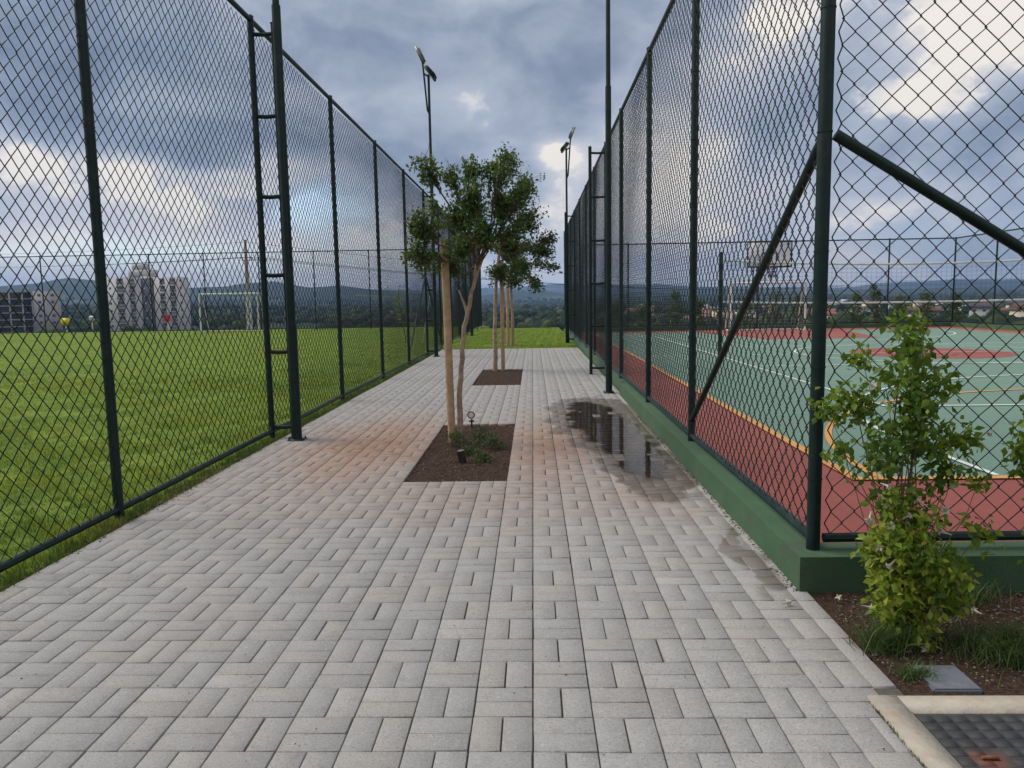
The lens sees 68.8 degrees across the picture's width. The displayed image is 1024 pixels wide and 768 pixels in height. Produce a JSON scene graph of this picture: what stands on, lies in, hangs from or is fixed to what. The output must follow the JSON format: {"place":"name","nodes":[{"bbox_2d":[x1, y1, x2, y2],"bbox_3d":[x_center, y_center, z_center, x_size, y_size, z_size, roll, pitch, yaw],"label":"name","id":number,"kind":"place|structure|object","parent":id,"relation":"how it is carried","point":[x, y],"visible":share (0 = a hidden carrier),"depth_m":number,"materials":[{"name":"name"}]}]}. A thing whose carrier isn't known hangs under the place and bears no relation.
{"place":"outdoors","nodes":[
{"label":"outdoors","id":0,"kind":"place"},
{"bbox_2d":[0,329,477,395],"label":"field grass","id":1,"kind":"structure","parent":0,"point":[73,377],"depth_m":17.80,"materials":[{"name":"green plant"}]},
{"bbox_2d":[0,326,483,591],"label":"grass field","id":2,"kind":"structure","parent":0,"point":[36,348],"depth_m":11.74,"materials":[{"name":"green plant"}]},
{"bbox_2d":[198,293,263,331],"bbox_3d":[-14.932,-3.825,39.943,3.184,2.049,1.063,-1,6,2],"label":"goal","id":3,"kind":"object","parent":2,"relation":"on","point":[199,297],"visible":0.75,"depth_m":39.75,"materials":[{"name":"white paint"}]},
{"bbox_2d":[0,248,473,333],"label":"chain link fence","id":4,"kind":"object","parent":2,"relation":"on","point":[152,314],"visible":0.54,"depth_m":40.65,"materials":[{"name":"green metal"}]},
{"bbox_2d":[0,0,481,572],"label":"chain link fence","id":5,"kind":"object","parent":2,"relation":"on","point":[98,240],"visible":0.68,"depth_m":6.72,"materials":[{"name":"green metal"}]},
{"bbox_2d":[387,285,410,342],"bbox_3d":[-3.889,-2.386,25.891,0.853,2.067,0.852,-1,6,2],"label":"sapling","id":6,"kind":"object","parent":2,"relation":"on","point":[399,299],"visible":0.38,"depth_m":25.91,"materials":[{"name":"green plant"}]},
{"bbox_2d":[0,348,923,767],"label":"paved path","id":7,"kind":"structure","parent":0,"point":[132,644],"depth_m":3.35,"materials":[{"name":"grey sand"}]},
{"bbox_2d":[10,457,246,584],"bbox_3d":[-2.533,0.828,5.569,0.351,0.030,3.446,-1,6,2],"label":"edge straw","id":8,"kind":"object","parent":7,"relation":"on","point":[175,494],"visible":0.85,"depth_m":5.76,"materials":[{"name":"plant"}]},
{"bbox_2d":[0,419,316,594],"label":"path edge litter","id":9,"kind":"object","parent":7,"relation":"on","point":[141,513],"visible":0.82,"depth_m":5.12,"materials":[{"name":"green plant"}]},
{"bbox_2d":[271,0,306,440],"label":"floodlight mast","id":10,"kind":"object","parent":7,"relation":"on","point":[292,341],"visible":1,"depth_m":7.57,"materials":[{"name":"green metal"}]},
{"bbox_2d":[415,46,439,356],"bbox_3d":[-2.059,-4.476,18.801,0.482,7.598,0.440,-1,6,2],"label":"floodlight mast","id":11,"kind":"object","parent":7,"relation":"on","point":[431,74],"visible":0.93,"depth_m":18.61,"materials":[{"name":"green metal"}]},
{"bbox_2d":[20,378,894,767],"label":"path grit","id":12,"kind":"object","parent":7,"relation":"on","point":[558,530],"visible":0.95,"depth_m":3.28,"materials":[{"name":"grey gravel"}]},
{"bbox_2d":[405,369,521,482],"bbox_3d":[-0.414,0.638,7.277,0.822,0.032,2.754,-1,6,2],"label":"tree bed soil","id":13,"kind":"object","parent":7,"relation":"in","point":[438,460],"visible":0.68,"depth_m":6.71,"materials":[{"name":"brown soil"}]},
{"bbox_2d":[440,239,455,442],"bbox_3d":[-0.641,-0.368,7.527,0.104,2.151,0.080,-1,6,2],"label":"wooden stake","id":14,"kind":"object","parent":13,"relation":"on","point":[448,345],"visible":0.77,"depth_m":7.49,"materials":[{"name":"brown wood"}]},
{"bbox_2d":[443,427,466,448],"bbox_3d":[-0.547,0.554,7.418,0.292,0.240,0.243,-1,6,2],"label":"bed plant","id":15,"kind":"object","parent":13,"relation":"on","point":[456,437],"visible":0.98,"depth_m":7.42,"materials":[{"name":"green plant"}]},
{"bbox_2d":[456,450,466,464],"bbox_3d":[-0.447,0.665,6.652,0.094,0.156,0.078,-1,6,2],"label":"ground light","id":16,"kind":"object","parent":13,"relation":"on","point":[461,455],"visible":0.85,"depth_m":6.62,"materials":[{"name":"black metal"}]},
{"bbox_2d":[411,369,521,481],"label":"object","id":17,"kind":"object","parent":13,"relation":"on","point":[476,448],"visible":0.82,"depth_m":6.70,"materials":[{"name":"brown soil"}]},
{"bbox_2d":[459,443,480,456],"bbox_3d":[-0.396,0.635,7.000,0.209,0.168,0.249,-1,6,2],"label":"bed plant","id":18,"kind":"object","parent":13,"relation":"on","point":[469,450],"visible":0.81,"depth_m":6.97,"materials":[{"name":"green plant"}]},
{"bbox_2d":[400,141,540,441],"bbox_3d":[-0.396,-0.882,7.371,1.419,3.000,0.802,1,7,13],"label":"young tree","id":19,"kind":"object","parent":13,"relation":"on","point":[510,205],"visible":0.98,"depth_m":7.26,"materials":[{"name":"green plant"}]},
{"bbox_2d":[467,411,474,427],"bbox_3d":[-0.459,0.426,8.496,0.084,0.248,0.124,-1,6,2],"label":"garden spotlight","id":20,"kind":"object","parent":13,"relation":"on","point":[470,414],"visible":0.9,"depth_m":8.43,"materials":[{"name":"black metal"}]},
{"bbox_2d":[463,425,493,446],"bbox_3d":[-0.337,0.530,7.489,0.331,0.265,0.308,-7,9,-42],"label":"bed plant","id":21,"kind":"object","parent":13,"relation":"on","point":[484,437],"visible":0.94,"depth_m":7.45,"materials":[{"name":"green plant"}]},
{"bbox_2d":[469,450,497,463],"bbox_3d":[-0.254,0.670,6.704,0.224,0.159,0.256,4,8,39],"label":"bed plant","id":22,"kind":"object","parent":13,"relation":"on","point":[483,456],"visible":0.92,"depth_m":6.70,"materials":[{"name":"green plant"}]},
{"bbox_2d":[478,431,506,449],"bbox_3d":[-0.192,0.571,7.258,0.317,0.229,0.240,-1,6,2],"label":"bed plant","id":23,"kind":"object","parent":13,"relation":"on","point":[494,439],"visible":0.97,"depth_m":7.25,"materials":[{"name":"green plant"}]},
{"bbox_2d":[473,369,522,385],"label":"tree bed soil","id":24,"kind":"object","parent":7,"relation":"in","point":[491,379],"visible":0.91,"depth_m":13.87,"materials":[{"name":"brown soil"}]},
{"bbox_2d":[500,262,504,370],"bbox_3d":[-0.195,-1.316,15.210,0.088,2.300,0.084,-1,6,2],"label":"wooden stake","id":25,"kind":"object","parent":24,"relation":"on","point":[502,327],"visible":0.72,"depth_m":15.19,"materials":[{"name":"brown wood"}]},
{"bbox_2d":[448,148,562,370],"bbox_3d":[-0.115,-2.514,15.076,2.246,4.510,1.679,-1,6,2],"label":"young tree","id":26,"kind":"object","parent":24,"relation":"on","point":[519,268],"visible":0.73,"depth_m":14.91,"materials":[{"name":"green plant"}]},
{"bbox_2d":[603,0,614,392],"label":"floodlight mast","id":27,"kind":"object","parent":7,"relation":"on","point":[608,332],"visible":1,"depth_m":10.97,"materials":[{"name":"green metal"}]},
{"bbox_2d":[637,415,797,590],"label":"wall foot litter","id":28,"kind":"object","parent":7,"relation":"on","point":[725,513],"depth_m":4.84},
{"bbox_2d":[781,598,790,604],"bbox_3d":[1.256,1.004,3.434,0.048,0.039,0.037,-7,17,-27],"label":"fallen blossom","id":29,"kind":"object","parent":7,"relation":"on","point":[788,600],"visible":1,"depth_m":3.43,"materials":[{"name":"white plant"}]},
{"bbox_2d":[872,704,926,767],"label":"joint weeds","id":30,"kind":"object","parent":7,"relation":"on","point":[921,763],"visible":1,"depth_m":2.42,"materials":[{"name":"green plant"}]},
{"bbox_2d":[442,327,577,349],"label":"verge lawn","id":31,"kind":"structure","parent":0,"point":[526,340],"depth_m":27.06,"materials":[{"name":"green plant"}]},
{"bbox_2d":[460,155,473,335],"bbox_3d":[-1.742,-5.503,30.032,0.482,7.118,0.440,-1,6,2],"label":"floodlight mast","id":32,"kind":"object","parent":31,"relation":"on","point":[470,273],"visible":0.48,"depth_m":30.17,"materials":[{"name":"green metal"}]},
{"bbox_2d":[506,278,509,345],"bbox_3d":[-0.135,-2.167,23.216,0.099,2.201,0.100,-1,6,2],"label":"wooden stake","id":33,"kind":"object","parent":31,"relation":"on","point":[507,318],"visible":0.73,"depth_m":23.18,"materials":[{"name":"brown wood"}]},
{"bbox_2d":[486,235,535,345],"bbox_3d":[-0.031,-2.968,23.223,1.573,3.593,1.460,-1,6,2],"label":"young tree","id":34,"kind":"object","parent":31,"relation":"on","point":[512,284],"visible":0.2,"depth_m":23.25,"materials":[{"name":"green plant"}]},
{"bbox_2d":[560,127,575,342],"bbox_3d":[1.831,-4.754,24.178,0.482,6.818,0.440,-1,6,2],"label":"floodlight mast","id":35,"kind":"object","parent":31,"relation":"on","point":[565,146],"visible":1,"depth_m":24.02,"materials":[{"name":"green metal"}]},
{"bbox_2d":[0,278,1023,695],"bbox_3d":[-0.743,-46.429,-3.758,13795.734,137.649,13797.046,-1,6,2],"label":"ground","id":36,"kind":"structure","parent":0,"point":[556,292],"depth_m":2347.88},
{"bbox_2d":[0,287,62,332],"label":"unfinished building","id":37,"kind":"structure","parent":36,"relation":"on","point":[19,306],"depth_m":328.97,"materials":[{"name":"concrete"}]},
{"bbox_2d":[61,318,69,331],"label":"road sign","id":38,"kind":"object","parent":36,"relation":"on","point":[65,321],"visible":0.44,"depth_m":46.17,"materials":[{"name":"yellow metal"}]},
{"bbox_2d":[107,264,191,330],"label":"apartment tower","id":39,"kind":"structure","parent":36,"relation":"on","point":[130,305],"depth_m":303.09,"materials":[{"name":"paint"}]},
{"bbox_2d":[0,240,850,328],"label":"utility pole","id":40,"kind":"object","parent":36,"relation":"on","point":[248,281],"visible":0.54,"depth_m":51.04,"materials":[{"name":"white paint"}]},
{"bbox_2d":[9,291,1023,332],"bbox_3d":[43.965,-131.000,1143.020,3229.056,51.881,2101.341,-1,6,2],"label":"woods","id":41,"kind":"object","parent":36,"relation":"on","point":[534,314],"visible":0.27,"depth_m":515.21,"materials":[{"name":"green plant"}]},
{"bbox_2d":[634,304,651,326],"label":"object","id":42,"kind":"object","parent":36,"relation":"on","point":[641,314],"visible":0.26,"depth_m":32.86,"materials":[{"name":"green plant"}]},
{"bbox_2d":[666,288,685,326],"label":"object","id":43,"kind":"object","parent":36,"relation":"on","point":[676,307],"visible":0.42,"depth_m":32.80,"materials":[{"name":"green plant"}]},
{"bbox_2d":[682,315,708,321],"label":"town house","id":44,"kind":"structure","parent":36,"relation":"on","point":[697,317],"depth_m":375.89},
{"bbox_2d":[696,299,707,323],"bbox_3d":[8.217,-2.995,32.833,0.885,1.480,0.680,3,8,33],"label":"tree","id":45,"kind":"object","parent":36,"relation":"on","point":[703,322],"visible":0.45,"depth_m":32.72,"materials":[{"name":"green plant"}]},
{"bbox_2d":[703,305,714,315],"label":"town house","id":46,"kind":"structure","parent":36,"relation":"on","point":[710,308],"depth_m":493.43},
{"bbox_2d":[711,307,726,316],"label":"town house","id":47,"kind":"structure","parent":36,"relation":"on","point":[717,310],"depth_m":446.17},
{"bbox_2d":[715,314,735,319],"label":"town house","id":48,"kind":"structure","parent":36,"relation":"on","point":[723,316],"depth_m":374.79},
{"bbox_2d":[735,297,753,325],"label":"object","id":49,"kind":"object","parent":36,"relation":"on","point":[746,314],"visible":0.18,"depth_m":32.73,"materials":[{"name":"green plant"}]},
{"bbox_2d":[765,287,784,324],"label":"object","id":50,"kind":"object","parent":36,"relation":"on","point":[775,306],"visible":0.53,"depth_m":32.68,"materials":[{"name":"green plant"}]},
{"bbox_2d":[564,322,1023,594],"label":"wall","id":51,"kind":"structure","parent":36,"relation":"on","point":[779,540],"depth_m":4.01,"materials":[{"name":"green paint"}]},
{"bbox_2d":[564,0,836,550],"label":"chain link fence","id":52,"kind":"object","parent":51,"relation":"on","point":[819,160],"visible":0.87,"depth_m":5.89,"materials":[{"name":"green metal"}]},
{"bbox_2d":[578,237,956,326],"bbox_3d":[10.404,-4.237,31.547,16.319,3.575,0.072,-1,6,2],"label":"chain link fence","id":53,"kind":"object","parent":51,"relation":"on","point":[889,254],"visible":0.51,"depth_m":31.47,"materials":[{"name":"green metal"}]},
{"bbox_2d":[821,0,1023,541],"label":"chain link fence","id":54,"kind":"object","parent":51,"relation":"on","point":[898,173],"visible":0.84,"depth_m":3.50,"materials":[{"name":"green metal"}]},
{"bbox_2d":[951,227,1023,324],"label":"chain link fence","id":55,"kind":"object","parent":51,"relation":"on","point":[996,277],"visible":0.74,"depth_m":28.83,"materials":[{"name":"green metal"}]},
{"bbox_2d":[788,294,808,324],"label":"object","id":56,"kind":"object","parent":36,"relation":"on","point":[796,310],"visible":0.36,"depth_m":32.63,"materials":[{"name":"green plant"}]},
{"bbox_2d":[808,297,830,322],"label":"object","id":57,"kind":"object","parent":36,"relation":"on","point":[828,320],"visible":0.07,"depth_m":32.65,"materials":[{"name":"green plant"}]},
{"bbox_2d":[806,309,837,314],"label":"town house","id":58,"kind":"structure","parent":36,"relation":"on","point":[833,310],"depth_m":339.99,"materials":[{"name":"ceramic"}]},
{"bbox_2d":[827,312,837,317],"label":"town house","id":59,"kind":"structure","parent":36,"relation":"on","point":[832,313],"depth_m":314.86,"materials":[{"name":"ceramic"}]},
{"bbox_2d":[843,290,867,323],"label":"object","id":60,"kind":"object","parent":36,"relation":"on","point":[854,312],"visible":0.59,"depth_m":32.56,"materials":[{"name":"green plant"}]},
{"bbox_2d":[847,307,879,314],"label":"town house","id":61,"kind":"structure","parent":36,"relation":"on","point":[866,309],"depth_m":394.80,"materials":[{"name":"grey"}]},
{"bbox_2d":[867,283,885,321],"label":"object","id":62,"kind":"object","parent":36,"relation":"on","point":[874,294],"visible":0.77,"depth_m":32.52,"materials":[{"name":"green plant"}]},
{"bbox_2d":[888,292,910,322],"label":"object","id":63,"kind":"object","parent":36,"relation":"on","point":[897,299],"visible":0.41,"depth_m":32.52,"materials":[{"name":"green plant"}]},
{"bbox_2d":[905,306,941,320],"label":"town house","id":64,"kind":"structure","parent":36,"relation":"on","point":[939,309],"depth_m":285.24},
{"bbox_2d":[916,290,937,322],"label":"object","id":65,"kind":"object","parent":36,"relation":"on","point":[929,308],"visible":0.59,"depth_m":32.48,"materials":[{"name":"green plant"}]},
{"bbox_2d":[867,695,1023,767],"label":"curb","id":66,"kind":"object","parent":36,"relation":"on","point":[961,731],"visible":1,"depth_m":2.45,"materials":[{"name":"concrete"}]},
{"bbox_2d":[944,293,964,320],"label":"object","id":67,"kind":"object","parent":36,"relation":"on","point":[955,314],"visible":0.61,"depth_m":32.49,"materials":[{"name":"green plant"}]},
{"bbox_2d":[968,303,1001,316],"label":"town house","id":68,"kind":"structure","parent":36,"relation":"on","point":[980,311],"depth_m":351.36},
{"bbox_2d":[1004,300,1023,307],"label":"town house","id":69,"kind":"structure","parent":36,"relation":"on","point":[1009,304],"depth_m":424.17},
{"bbox_2d":[1008,303,1023,316],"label":"town house","id":70,"kind":"structure","parent":36,"relation":"on","point":[1018,313],"depth_m":301.95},
{"bbox_2d":[0,0,1023,289],"label":"sky","id":71,"kind":"structure","parent":0,"point":[521,73],"materials":[{"name":"grey"}]},
{"bbox_2d":[582,326,1023,542],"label":"court border","id":72,"kind":"object","parent":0,"point":[983,510],"visible":0.25,"depth_m":5.54,"materials":[{"name":"red paint"}]},
{"bbox_2d":[725,281,806,330],"bbox_3d":[10.310,-3.161,30.453,3.034,1.968,0.963,-1,6,2],"label":"goal","id":73,"kind":"object","parent":72,"relation":"on","point":[790,282],"visible":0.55,"depth_m":30.29,"materials":[{"name":"white paint"}]},
{"bbox_2d":[747,240,792,328],"bbox_3d":[10.542,-4.040,30.657,1.758,3.650,0.878,1,7,19],"label":"basketball hoop","id":74,"kind":"object","parent":72,"relation":"on","point":[787,253],"visible":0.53,"depth_m":30.65,"materials":[{"name":"white metal"}]},
{"bbox_2d":[600,328,1023,476],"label":"court surface","id":75,"kind":"object","parent":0,"point":[991,416],"visible":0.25,"depth_m":12.00,"materials":[{"name":"green paint"}]},
{"bbox_2d":[596,328,1023,479],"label":"court orange lines","id":76,"kind":"object","parent":75,"relation":"on","point":[802,448],"visible":0.45,"depth_m":7.33,"materials":[{"name":"paint"}]},
{"bbox_2d":[638,330,1023,474],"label":"court white lines","id":77,"kind":"object","parent":75,"relation":"on","point":[964,462],"visible":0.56,"depth_m":12.65,"materials":[{"name":"white paint"}]},
{"bbox_2d":[697,330,1015,357],"bbox_3d":[9.918,-0.749,17.755,6.000,0.001,24.490,-1,6,2],"label":"court red paint","id":78,"kind":"object","parent":75,"relation":"on","point":[882,352],"visible":0.61,"depth_m":18.95,"materials":[{"name":"red paint"}]},
{"bbox_2d":[718,252,1023,352],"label":"volleyball net","id":79,"kind":"object","parent":75,"relation":"on","point":[811,298],"visible":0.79,"depth_m":18.10,"materials":[{"name":"black fabric"}]},
{"bbox_2d":[810,591,1023,695],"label":"border soil","id":80,"kind":"structure","parent":0,"point":[1010,687],"depth_m":3.02,"materials":[{"name":"brown soil"}]},
{"bbox_2d":[835,594,842,601],"bbox_3d":[1.521,1.000,3.477,0.037,0.039,0.048,-12,-5,17],"label":"fallen blossom","id":81,"kind":"object","parent":80,"relation":"on","point":[838,597],"visible":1,"depth_m":3.49,"materials":[{"name":"white plant"}]},
{"bbox_2d":[829,599,949,664],"bbox_3d":[1.481,1.006,2.975,0.440,0.150,0.499,5,9,42],"label":"grass tuft","id":82,"kind":"object","parent":80,"relation":"on","point":[882,640],"visible":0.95,"depth_m":3.00,"materials":[{"name":"green plant"}]},
{"bbox_2d":[805,300,1005,652],"bbox_3d":[1.636,0.380,3.096,0.702,1.456,0.508,-1,6,2],"label":"shrub","id":83,"kind":"object","parent":80,"relation":"on","point":[893,556],"visible":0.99,"depth_m":3.01,"materials":[{"name":"green plant"}]},
{"bbox_2d":[886,655,945,683],"bbox_3d":[1.511,1.069,2.811,0.253,0.060,0.180,-1,6,2],"label":"grass tuft","id":84,"kind":"object","parent":80,"relation":"on","point":[910,673],"visible":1,"depth_m":2.80,"materials":[{"name":"green plant"}]},
{"bbox_2d":[915,644,926,652],"bbox_3d":[1.636,1.051,2.992,0.037,0.039,0.048,1,9,-25],"label":"fallen blossom","id":85,"kind":"object","parent":80,"relation":"on","point":[924,650],"visible":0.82,"depth_m":2.98,"materials":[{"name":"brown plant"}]},
{"bbox_2d":[910,665,982,694],"bbox_3d":[1.610,1.104,2.780,0.175,0.031,0.185,-1,6,2],"label":"junction box lid","id":86,"kind":"object","parent":80,"relation":"on","point":[953,679],"visible":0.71,"depth_m":2.74,"materials":[{"name":"grey concrete"}]},
{"bbox_2d":[915,600,1023,688],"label":"grass tuft","id":87,"kind":"object","parent":80,"relation":"on","point":[1008,646],"visible":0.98,"depth_m":2.94,"materials":[{"name":"green plant"}]},
{"bbox_2d":[924,575,1023,610],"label":"grass tuft","id":88,"kind":"object","parent":80,"relation":"on","point":[976,598],"visible":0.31,"depth_m":3.44,"materials":[{"name":"green plant"}]},
{"bbox_2d":[971,607,981,613],"bbox_3d":[2.055,1.007,3.301,0.037,0.039,0.048,13,3,-11],"label":"fallen blossom","id":89,"kind":"object","parent":80,"relation":"on","point":[972,610],"visible":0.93,"depth_m":3.32,"materials":[{"name":"white plant"}]},
{"bbox_2d":[986,391,1023,564],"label":"shrub","id":90,"kind":"object","parent":80,"relation":"on","point":[1016,454],"visible":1,"depth_m":3.08,"materials":[{"name":"green plant"}]}
]}

